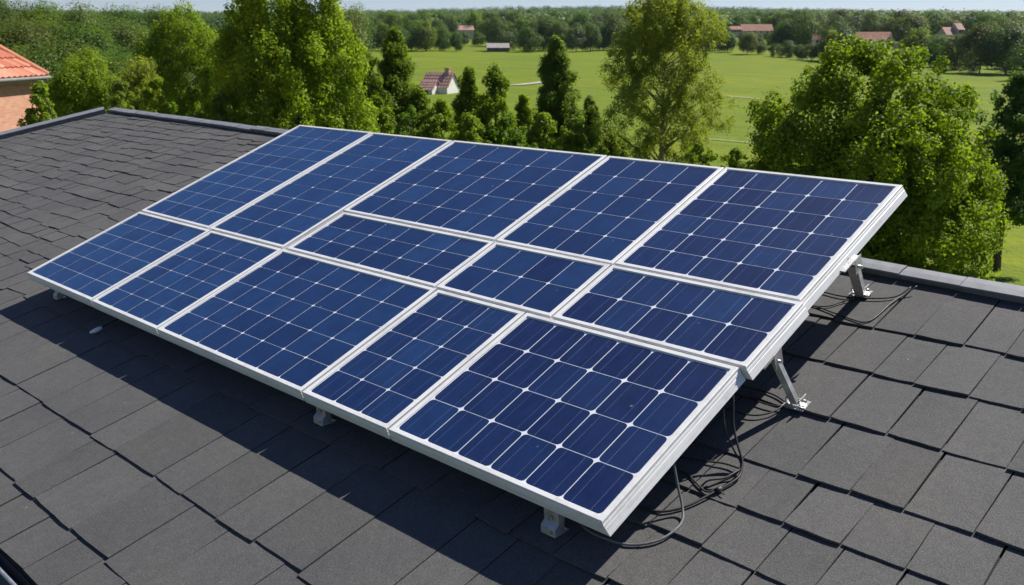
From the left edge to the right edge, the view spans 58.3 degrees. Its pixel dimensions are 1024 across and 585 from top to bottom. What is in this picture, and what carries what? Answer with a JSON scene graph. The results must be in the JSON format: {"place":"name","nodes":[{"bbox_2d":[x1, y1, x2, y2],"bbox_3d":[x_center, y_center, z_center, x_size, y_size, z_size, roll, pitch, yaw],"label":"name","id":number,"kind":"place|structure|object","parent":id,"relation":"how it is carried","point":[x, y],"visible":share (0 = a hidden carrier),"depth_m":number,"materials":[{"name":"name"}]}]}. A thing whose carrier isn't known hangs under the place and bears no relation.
{"place":"outdoors","nodes":[
{"label":"outdoors","id":0,"kind":"place"},
{"bbox_2d":[0,45,51,131],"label":"brick house","id":1,"kind":"structure","parent":0,"point":[19,74],"depth_m":25.96,"materials":[{"name":"orange tile"}]},
{"bbox_2d":[0,0,1023,13],"label":"sky","id":2,"kind":"structure","parent":0,"point":[211,6],"materials":[{"name":"white"}]},
{"bbox_2d":[216,33,1023,285],"bbox_3d":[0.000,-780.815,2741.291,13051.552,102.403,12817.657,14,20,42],"label":"ground","id":3,"kind":"structure","parent":0,"point":[752,76],"depth_m":180.60,"materials":[{"name":"green plant"}]},
{"bbox_2d":[0,0,53,28],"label":"tree","id":4,"kind":"object","parent":3,"relation":"on","point":[13,9],"visible":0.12,"depth_m":198.09,"materials":[{"name":"green plant"}]},
{"bbox_2d":[0,10,61,82],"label":"tree","id":5,"kind":"object","parent":3,"relation":"on","point":[13,36],"visible":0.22,"depth_m":98.69,"materials":[{"name":"green plant"}]},
{"bbox_2d":[8,0,63,46],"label":"tree","id":6,"kind":"object","parent":3,"relation":"on","point":[46,17],"visible":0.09,"depth_m":157.03,"materials":[{"name":"green plant"}]},
{"bbox_2d":[16,80,57,126],"bbox_3d":[-9.321,-0.615,18.968,1.321,7.352,1.777,4,16,15],"label":"shrub","id":7,"kind":"object","parent":3,"relation":"on","point":[38,98],"visible":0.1,"depth_m":18.04,"materials":[{"name":"green plant"}]},
{"bbox_2d":[0,5,80,60],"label":"tree","id":8,"kind":"object","parent":3,"relation":"on","point":[45,26],"visible":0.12,"depth_m":122.12,"materials":[{"name":"green plant"}]},
{"bbox_2d":[8,39,82,88],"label":"tree","id":9,"kind":"object","parent":3,"relation":"on","point":[44,65],"visible":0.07,"depth_m":73.01,"materials":[{"name":"green plant"}]},
{"bbox_2d":[23,0,69,29],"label":"tree","id":10,"kind":"object","parent":3,"relation":"on","point":[55,13],"visible":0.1,"depth_m":199.06,"materials":[{"name":"green plant"}]},
{"bbox_2d":[28,33,106,94],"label":"tree","id":11,"kind":"object","parent":3,"relation":"on","point":[57,50],"visible":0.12,"depth_m":86.02,"materials":[{"name":"green plant"}]},
{"bbox_2d":[40,17,120,62],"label":"tree","id":12,"kind":"object","parent":3,"relation":"on","point":[88,39],"visible":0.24,"depth_m":107.48,"materials":[{"name":"green plant"}]},
{"bbox_2d":[45,0,120,53],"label":"tree","id":13,"kind":"object","parent":3,"relation":"on","point":[78,15],"visible":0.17,"depth_m":130.37,"materials":[{"name":"green plant"}]},
{"bbox_2d":[46,45,128,117],"bbox_3d":[-20.002,-7.573,43.531,3.659,8.050,4.393,3,15,10],"label":"leafy tree","id":14,"kind":"object","parent":3,"relation":"on","point":[68,95],"visible":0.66,"depth_m":41.95,"materials":[{"name":"green plant"}]},
{"bbox_2d":[85,5,148,59],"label":"tree","id":15,"kind":"object","parent":3,"relation":"on","point":[122,32],"visible":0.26,"depth_m":127.22,"materials":[{"name":"green plant"}]},
{"bbox_2d":[97,44,136,83],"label":"tree","id":16,"kind":"object","parent":3,"relation":"on","point":[122,55],"visible":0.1,"depth_m":84.59,"materials":[{"name":"green plant"}]},
{"bbox_2d":[102,79,135,112],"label":"shrub","id":17,"kind":"object","parent":3,"relation":"on","point":[115,98],"visible":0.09,"depth_m":30.20,"materials":[{"name":"green plant"}]},
{"bbox_2d":[100,52,139,100],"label":"tree","id":18,"kind":"object","parent":3,"relation":"on","point":[113,69],"visible":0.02,"depth_m":70.51,"materials":[{"name":"green plant"}]},
{"bbox_2d":[97,2,149,38],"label":"tree","id":19,"kind":"object","parent":3,"relation":"on","point":[121,14],"visible":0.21,"depth_m":204.00,"materials":[{"name":"green plant"}]},
{"bbox_2d":[116,53,162,112],"bbox_3d":[-18.694,-8.191,46.543,2.682,7.681,2.832,10,18,32],"label":"leafy tree","id":20,"kind":"object","parent":3,"relation":"on","point":[142,72],"visible":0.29,"depth_m":45.72,"materials":[{"name":"green plant"}]},
{"bbox_2d":[139,3,182,33],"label":"tree","id":21,"kind":"object","parent":3,"relation":"on","point":[154,16],"visible":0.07,"depth_m":196.68,"materials":[{"name":"green plant"}]},
{"bbox_2d":[138,76,184,114],"bbox_3d":[-11.807,-3.674,30.921,2.195,7.061,3.173,3,15,12],"label":"shrub","id":22,"kind":"object","parent":3,"relation":"on","point":[162,105],"visible":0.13,"depth_m":30.21,"materials":[{"name":"green plant"}]},
{"bbox_2d":[131,0,233,119],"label":"leafy tree","id":23,"kind":"object","parent":3,"relation":"on","point":[171,57],"visible":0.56,"depth_m":49.11,"materials":[{"name":"green plant"}]},
{"bbox_2d":[169,85,213,119],"bbox_3d":[-11.016,-3.810,32.059,3.486,6.733,2.378,4,16,14],"label":"shrub","id":24,"kind":"object","parent":3,"relation":"on","point":[192,93],"visible":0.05,"depth_m":31.18,"materials":[{"name":"green plant"}]},
{"bbox_2d":[202,91,237,122],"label":"shrub","id":25,"kind":"object","parent":3,"relation":"on","point":[220,101],"visible":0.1,"depth_m":29.29,"materials":[{"name":"green plant"}]},
{"bbox_2d":[207,0,379,132],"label":"plumed tree","id":26,"kind":"object","parent":3,"relation":"on","point":[281,75],"visible":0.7,"depth_m":30.31,"materials":[{"name":"green plant"}]},
{"bbox_2d":[319,1,372,72],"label":"tree","id":27,"kind":"object","parent":3,"relation":"on","point":[352,18],"visible":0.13,"depth_m":156.32,"materials":[{"name":"green plant"}]},
{"bbox_2d":[344,1,376,52],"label":"tree","id":28,"kind":"object","parent":3,"relation":"on","point":[366,26],"visible":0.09,"depth_m":205.05,"materials":[{"name":"green plant"}]},
{"bbox_2d":[327,45,400,133],"bbox_3d":[-6.918,-7.253,42.693,6.669,8.524,4.226,-5,16,-17],"label":"pointed tree","id":29,"kind":"object","parent":3,"relation":"on","point":[373,81],"visible":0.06,"depth_m":41.65,"materials":[{"name":"green plant"}]},
{"bbox_2d":[359,95,394,133],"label":"shrub","id":30,"kind":"object","parent":3,"relation":"on","point":[386,126],"visible":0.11,"depth_m":35.28,"materials":[{"name":"green plant"}]},
{"bbox_2d":[367,26,419,134],"bbox_3d":[-5.763,-8.098,44.389,5.678,9.202,7.366,-11,19,-36],"label":"pointed tree","id":31,"kind":"object","parent":3,"relation":"on","point":[396,60],"visible":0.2,"depth_m":43.02,"materials":[{"name":"green plant"}]},
{"bbox_2d":[402,19,423,50],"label":"field edge tree","id":32,"kind":"object","parent":3,"relation":"on","point":[410,44],"visible":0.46,"depth_m":348.58,"materials":[{"name":"green plant"}]},
{"bbox_2d":[394,105,432,137],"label":"shrub","id":33,"kind":"object","parent":3,"relation":"on","point":[404,118],"visible":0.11,"depth_m":34.46,"materials":[{"name":"green plant"}]},
{"bbox_2d":[405,86,437,130],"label":"pointed tree","id":34,"kind":"object","parent":3,"relation":"on","point":[418,98],"visible":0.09,"depth_m":42.99,"materials":[{"name":"green plant"}]},
{"bbox_2d":[412,19,436,50],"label":"field edge tree","id":35,"kind":"object","parent":3,"relation":"on","point":[425,35],"visible":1,"depth_m":343.51,"materials":[{"name":"green plant"}]},
{"bbox_2d":[420,97,455,139],"bbox_3d":[-2.770,-4.338,35.087,2.650,6.182,2.118,12,19,38],"label":"shrub","id":36,"kind":"object","parent":3,"relation":"on","point":[440,107],"visible":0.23,"depth_m":34.29,"materials":[{"name":"green plant"}]},
{"bbox_2d":[419,68,458,93],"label":"cottage","id":37,"kind":"structure","parent":3,"relation":"on","point":[437,82],"depth_m":144.62,"materials":[{"name":"tile"}]},
{"bbox_2d":[432,27,451,50],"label":"field edge tree","id":38,"kind":"object","parent":3,"relation":"on","point":[443,41],"visible":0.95,"depth_m":350.93,"materials":[{"name":"green plant"}]},
{"bbox_2d":[448,66,484,136],"bbox_3d":[-2.135,-6.485,41.623,4.674,7.458,3.375,-14,21,-43],"label":"pointed tree","id":39,"kind":"object","parent":3,"relation":"on","point":[466,98],"visible":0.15,"depth_m":40.87,"materials":[{"name":"green plant"}]},
{"bbox_2d":[447,110,491,143],"bbox_3d":[-1.599,-3.618,33.097,2.173,5.824,3.359,4,16,14],"label":"shrub","id":40,"kind":"object","parent":3,"relation":"on","point":[467,120],"visible":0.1,"depth_m":32.43,"materials":[{"name":"green plant"}]},
{"bbox_2d":[464,10,484,36],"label":"field edge tree","id":41,"kind":"object","parent":3,"relation":"on","point":[472,20],"visible":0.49,"depth_m":489.49,"materials":[{"name":"green plant"}]},
{"bbox_2d":[469,62,526,144],"bbox_3d":[-0.775,-6.417,41.299,4.473,7.678,6.486,1,15,4],"label":"pointed tree","id":42,"kind":"object","parent":3,"relation":"on","point":[498,89],"visible":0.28,"depth_m":39.77,"materials":[{"name":"green plant"}]},
{"bbox_2d":[486,43,509,51],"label":"shed","id":43,"kind":"structure","parent":3,"relation":"on","point":[497,47],"depth_m":340.23,"materials":[{"name":"white metal"}]},
{"bbox_2d":[487,21,518,50],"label":"field edge tree","id":44,"kind":"object","parent":3,"relation":"on","point":[497,36],"visible":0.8,"depth_m":349.51,"materials":[{"name":"green plant"}]},
{"bbox_2d":[0,107,1023,584],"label":"house","id":45,"kind":"structure","parent":3,"relation":"on","point":[892,453],"depth_m":3.74,"materials":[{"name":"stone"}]},
{"bbox_2d":[27,212,210,307],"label":"solar panel","id":46,"kind":"object","parent":45,"relation":"on","point":[88,271],"visible":0.98,"depth_m":6.19,"materials":[{"name":"glass"}]},
{"bbox_2d":[92,231,281,336],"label":"solar panel","id":47,"kind":"object","parent":45,"relation":"on","point":[153,298],"visible":0.98,"depth_m":5.57,"materials":[{"name":"glass"}]},
{"bbox_2d":[141,125,372,228],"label":"solar panel","id":48,"kind":"object","parent":45,"relation":"on","point":[211,199],"visible":0.99,"depth_m":6.89,"materials":[{"name":"glass"}]},
{"bbox_2d":[313,407,335,425],"bbox_3d":[-0.861,0.530,4.199,0.068,0.136,0.083,14,20,42],"label":"mounting foot","id":49,"kind":"object","parent":45,"relation":"on","point":[322,417],"visible":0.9,"depth_m":4.18},
{"bbox_2d":[157,249,436,400],"bbox_3d":[-1.165,0.114,4.870,1.381,0.058,0.896,14,41,42],"label":"solar panel","id":50,"kind":"object","parent":49,"relation":"on","point":[295,324],"visible":0.99,"depth_m":4.78,"materials":[{"name":"glass"}]},
{"bbox_2d":[302,290,524,438],"bbox_3d":[-0.437,0.293,4.207,0.601,0.058,0.896,14,41,42],"label":"solar panel","id":51,"kind":"object","parent":49,"relation":"on","point":[384,381],"visible":0.97,"depth_m":4.16,"materials":[{"name":"glass"}]},
{"bbox_2d":[209,132,451,249],"bbox_3d":[-1.222,-0.728,6.326,0.881,0.058,1.530,14,41,41],"label":"solar panel","id":52,"kind":"object","parent":45,"relation":"on","point":[293,211],"visible":0.89,"depth_m":6.26,"materials":[{"name":"glass"}]},
{"bbox_2d":[287,212,494,288],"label":"solar panel","id":53,"kind":"object","parent":45,"relation":"on","point":[431,258],"visible":0.91,"depth_m":5.19,"materials":[{"name":"glass"}]},
{"bbox_2d":[343,140,606,241],"bbox_3d":[-0.244,-0.652,5.709,1.346,0.058,1.050,14,41,41],"label":"solar panel","id":54,"kind":"object","parent":45,"relation":"on","point":[490,192],"visible":0.93,"depth_m":5.63,"materials":[{"name":"glass"}]},
{"bbox_2d":[436,242,609,318],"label":"solar panel","id":55,"kind":"object","parent":45,"relation":"on","point":[538,283],"visible":0.86,"depth_m":4.52,"materials":[{"name":"glass"}]},
{"bbox_2d":[541,508,568,537],"bbox_3d":[0.151,0.787,3.258,0.068,0.134,0.083,14,20,42],"label":"mounting foot","id":56,"kind":"object","parent":45,"relation":"attached to","point":[552,524],"visible":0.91,"depth_m":3.24},
{"bbox_2d":[388,313,744,536],"bbox_3d":[0.196,0.447,3.631,1.122,0.058,0.896,14,41,42],"label":"solar panel","id":57,"kind":"object","parent":56,"relation":"on","point":[599,431],"visible":1,"depth_m":3.53,"materials":[{"name":"glass"}]},
{"bbox_2d":[579,463,683,545],"bbox_3d":[0.397,0.728,3.220,0.416,0.245,0.221,2,15,7],"label":"cable","id":58,"kind":"object","parent":57,"relation":"hanging from","point":[649,542],"visible":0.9,"depth_m":3.19,"materials":[{"name":"black rubber"}]},
{"bbox_2d":[636,394,743,512],"bbox_3d":[0.609,0.579,3.361,0.542,0.363,0.278,-3,15,-12],"label":"cable","id":59,"kind":"object","parent":57,"relation":"hanging from","point":[718,489],"visible":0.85,"depth_m":3.32,"materials":[{"name":"rubber"}]},
{"bbox_2d":[496,156,723,265],"bbox_3d":[0.540,-0.459,4.994,0.791,0.058,1.050,14,41,42],"label":"solar panel","id":60,"kind":"object","parent":45,"relation":"on","point":[611,210],"visible":0.91,"depth_m":4.95,"materials":[{"name":"glass"}]},
{"bbox_2d":[703,406,740,488],"bbox_3d":[0.794,0.556,3.385,0.109,0.290,0.223,7,17,26],"label":"cable","id":61,"kind":"object","parent":45,"relation":"on","point":[728,478],"visible":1,"depth_m":3.42,"materials":[{"name":"rubber"}]},
{"bbox_2d":[763,347,810,411],"bbox_3d":[1.078,0.342,3.654,0.113,0.266,0.262,33,35,63],"label":"support leg","id":62,"kind":"object","parent":45,"relation":"attached to","point":[793,401],"visible":0.91,"depth_m":3.67,"materials":[{"name":"metal"}]},
{"bbox_2d":[552,265,808,379],"bbox_3d":[0.701,0.101,3.964,1.002,0.058,0.471,14,41,42],"label":"solar panel","id":63,"kind":"object","parent":62,"relation":"on","point":[748,334],"visible":0.95,"depth_m":3.89,"materials":[{"name":"glass"}]},
{"bbox_2d":[840,254,872,297],"bbox_3d":[1.579,-0.073,4.216,0.106,0.295,0.560,8,17,27],"label":"support leg","id":64,"kind":"object","parent":45,"relation":"attached to","point":[859,288],"visible":1,"depth_m":4.17,"materials":[{"name":"metal"}]},
{"bbox_2d":[615,167,906,310],"bbox_3d":[1.190,-0.301,4.402,0.979,0.058,1.050,14,41,41],"label":"solar panel","id":65,"kind":"object","parent":64,"relation":"on","point":[798,238],"visible":0.98,"depth_m":4.33,"materials":[{"name":"glass"}]},
{"bbox_2d":[814,285,916,322],"bbox_3d":[1.595,0.042,4.333,0.625,0.122,0.292,4,15,13],"label":"cable","id":66,"kind":"object","parent":45,"relation":"on","point":[888,305],"visible":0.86,"depth_m":4.30,"materials":[{"name":"rubber"}]},
{"bbox_2d":[489,116,537,148],"bbox_3d":[0.007,-3.516,33.131,3.319,5.608,2.234,5,16,19],"label":"shrub","id":67,"kind":"object","parent":3,"relation":"on","point":[503,135],"visible":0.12,"depth_m":32.42,"materials":[{"name":"green plant"}]},
{"bbox_2d":[5,4,1023,34],"bbox_3d":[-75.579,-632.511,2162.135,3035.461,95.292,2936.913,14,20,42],"label":"wood","id":68,"kind":"object","parent":3,"relation":"on","point":[214,18],"visible":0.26,"depth_m":745.26,"materials":[{"name":"green plant"}]},
{"bbox_2d":[510,94,542,145],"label":"pointed tree","id":69,"kind":"object","parent":3,"relation":"on","point":[523,103],"visible":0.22,"depth_m":41.15,"materials":[{"name":"green plant"}]},
{"bbox_2d":[514,26,544,51],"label":"field edge tree","id":70,"kind":"object","parent":3,"relation":"on","point":[526,42],"visible":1,"depth_m":336.19,"materials":[{"name":"green plant"}]},
{"bbox_2d":[527,18,559,50],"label":"field edge tree","id":71,"kind":"object","parent":3,"relation":"on","point":[541,30],"visible":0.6,"depth_m":351.54,"materials":[{"name":"green plant"}]},
{"bbox_2d":[523,111,569,150],"bbox_3d":[1.095,-3.853,34.203,3.573,5.704,2.055,-9,17,-29],"label":"shrub","id":72,"kind":"object","parent":3,"relation":"on","point":[544,121],"visible":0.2,"depth_m":33.44,"materials":[{"name":"green plant"}]},
{"bbox_2d":[545,21,569,50],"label":"field edge tree","id":73,"kind":"object","parent":3,"relation":"on","point":[561,29],"visible":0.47,"depth_m":344.71,"materials":[{"name":"green plant"}]},
{"bbox_2d":[524,35,596,153],"bbox_3d":[1.739,-7.753,43.585,4.453,8.843,6.453,-22,26,-54],"label":"pointed tree","id":74,"kind":"object","parent":3,"relation":"on","point":[557,99],"visible":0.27,"depth_m":42.49,"materials":[{"name":"green plant"}]},
{"bbox_2d":[562,26,587,51],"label":"field edge tree","id":75,"kind":"object","parent":3,"relation":"on","point":[576,41],"visible":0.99,"depth_m":335.63,"materials":[{"name":"green plant"}]},
{"bbox_2d":[561,120,602,154],"bbox_3d":[2.756,-4.099,36.046,2.261,5.222,2.532,0,15,-2],"label":"shrub","id":76,"kind":"object","parent":3,"relation":"on","point":[580,138],"visible":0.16,"depth_m":35.51,"materials":[{"name":"green plant"}]},
{"bbox_2d":[581,23,602,50],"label":"field edge tree","id":77,"kind":"object","parent":3,"relation":"on","point":[593,40],"visible":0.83,"depth_m":339.71,"materials":[{"name":"green plant"}]},
{"bbox_2d":[581,94,608,154],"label":"pointed tree","id":78,"kind":"object","parent":3,"relation":"on","point":[590,107],"visible":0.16,"depth_m":43.95,"materials":[{"name":"green plant"}]},
{"bbox_2d":[598,16,626,49],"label":"field edge tree","id":79,"kind":"object","parent":3,"relation":"on","point":[611,24],"visible":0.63,"depth_m":349.35,"materials":[{"name":"green plant"}]},
{"bbox_2d":[598,129,631,157],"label":"shrub","id":80,"kind":"object","parent":3,"relation":"on","point":[613,146],"visible":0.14,"depth_m":33.60,"materials":[{"name":"green plant"}]},
{"bbox_2d":[591,0,738,163],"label":"airy tree","id":81,"kind":"object","parent":3,"relation":"on","point":[673,34],"visible":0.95,"depth_m":36.11,"materials":[{"name":"green plant"}]},
{"bbox_2d":[683,141,718,165],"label":"shrub","id":82,"kind":"object","parent":3,"relation":"on","point":[704,159],"visible":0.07,"depth_m":33.83,"materials":[{"name":"green plant"}]},
{"bbox_2d":[717,33,737,51],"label":"field edge tree","id":83,"kind":"object","parent":3,"relation":"on","point":[730,45],"visible":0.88,"depth_m":329.19,"materials":[{"name":"green plant"}]},
{"bbox_2d":[720,146,748,168],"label":"shrub","id":84,"kind":"object","parent":3,"relation":"on","point":[736,154],"visible":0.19,"depth_m":35.68,"materials":[{"name":"green plant"}]},
{"bbox_2d":[737,32,760,53],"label":"field edge tree","id":85,"kind":"object","parent":3,"relation":"on","point":[744,45],"visible":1,"depth_m":314.04,"materials":[{"name":"green plant"}]},
{"bbox_2d":[728,24,773,37],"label":"long house","id":86,"kind":"structure","parent":3,"relation":"on","point":[762,29],"depth_m":482.63,"materials":[{"name":"tile"}]},
{"bbox_2d":[766,18,801,46],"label":"field edge tree","id":87,"kind":"object","parent":3,"relation":"on","point":[778,36],"visible":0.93,"depth_m":353.99,"materials":[{"name":"green plant"}]},
{"bbox_2d":[776,40,795,57],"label":"field edge tree","id":88,"kind":"object","parent":3,"relation":"on","point":[787,50],"visible":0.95,"depth_m":297.46,"materials":[{"name":"green plant"}]},
{"bbox_2d":[781,12,825,48],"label":"field edge tree","id":89,"kind":"object","parent":3,"relation":"on","point":[804,34],"visible":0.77,"depth_m":351.19,"materials":[{"name":"green plant"}]},
{"bbox_2d":[799,43,820,59],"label":"field edge tree","id":90,"kind":"object","parent":3,"relation":"on","point":[814,47],"visible":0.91,"depth_m":281.43,"materials":[{"name":"green plant"}]},
{"bbox_2d":[813,21,857,59],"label":"field edge tree","id":91,"kind":"object","parent":3,"relation":"on","point":[845,31],"visible":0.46,"depth_m":275.81,"materials":[{"name":"green plant"}]},
{"bbox_2d":[821,14,853,33],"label":"field edge tree","id":92,"kind":"object","parent":3,"relation":"on","point":[839,20],"visible":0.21,"depth_m":366.49,"materials":[{"name":"green plant"}]},
{"bbox_2d":[837,13,864,37],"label":"field edge tree","id":93,"kind":"object","parent":3,"relation":"on","point":[852,19],"visible":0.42,"depth_m":386.38,"materials":[{"name":"green plant"}]},
{"bbox_2d":[854,32,891,45],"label":"wide house","id":94,"kind":"structure","parent":3,"relation":"on","point":[878,36],"depth_m":369.07,"materials":[{"name":"tile"}]},
{"bbox_2d":[738,32,1011,280],"bbox_3d":[8.764,-2.107,22.679,5.828,8.310,5.792,-12,19,-37],"label":"round tree","id":95,"kind":"object","parent":3,"relation":"on","point":[927,152],"visible":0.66,"depth_m":21.11,"materials":[{"name":"green plant"}]},
{"bbox_2d":[860,10,892,31],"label":"field edge tree","id":96,"kind":"object","parent":3,"relation":"on","point":[870,22],"visible":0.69,"depth_m":415.37,"materials":[{"name":"green plant"}]},
{"bbox_2d":[887,13,931,42],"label":"field edge tree","id":97,"kind":"object","parent":3,"relation":"on","point":[917,23],"visible":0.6,"depth_m":349.96,"materials":[{"name":"green plant"}]},
{"bbox_2d":[897,24,931,61],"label":"field edge tree","id":98,"kind":"object","parent":3,"relation":"on","point":[909,39],"visible":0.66,"depth_m":253.13,"materials":[{"name":"green plant"}]},
{"bbox_2d":[918,9,946,35],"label":"field edge tree","id":99,"kind":"object","parent":3,"relation":"on","point":[934,19],"visible":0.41,"depth_m":419.76,"materials":[{"name":"green plant"}]},
{"bbox_2d":[918,33,949,66],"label":"field edge tree","id":100,"kind":"object","parent":3,"relation":"on","point":[934,56],"visible":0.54,"depth_m":248.08,"materials":[{"name":"green plant"}]},
{"bbox_2d":[936,23,965,39],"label":"gabled house","id":101,"kind":"structure","parent":3,"relation":"on","point":[955,28],"depth_m":388.06,"materials":[{"name":"tile"}]},
{"bbox_2d":[938,32,974,69],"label":"field edge tree","id":102,"kind":"object","parent":3,"relation":"on","point":[952,57],"visible":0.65,"depth_m":233.60,"materials":[{"name":"green plant"}]},
{"bbox_2d":[958,9,993,32],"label":"field edge tree","id":103,"kind":"object","parent":3,"relation":"on","point":[971,21],"visible":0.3,"depth_m":429.04,"materials":[{"name":"green plant"}]},
{"bbox_2d":[954,21,1005,72],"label":"field edge tree","id":104,"kind":"object","parent":3,"relation":"on","point":[968,40],"visible":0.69,"depth_m":218.58,"materials":[{"name":"green plant"}]},
{"bbox_2d":[972,19,1023,74],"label":"field edge tree","id":105,"kind":"object","parent":3,"relation":"on","point":[994,46],"visible":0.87,"depth_m":211.22,"materials":[{"name":"green plant"}]},
{"bbox_2d":[974,71,1023,270],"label":"pointed tree","id":106,"kind":"object","parent":3,"relation":"on","point":[1004,146],"visible":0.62,"depth_m":32.30,"materials":[{"name":"green plant"}]},
{"bbox_2d":[1003,43,1023,71],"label":"field edge tree","id":107,"kind":"object","parent":3,"relation":"on","point":[1018,62],"visible":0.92,"depth_m":186.99,"materials":[{"name":"green plant"}]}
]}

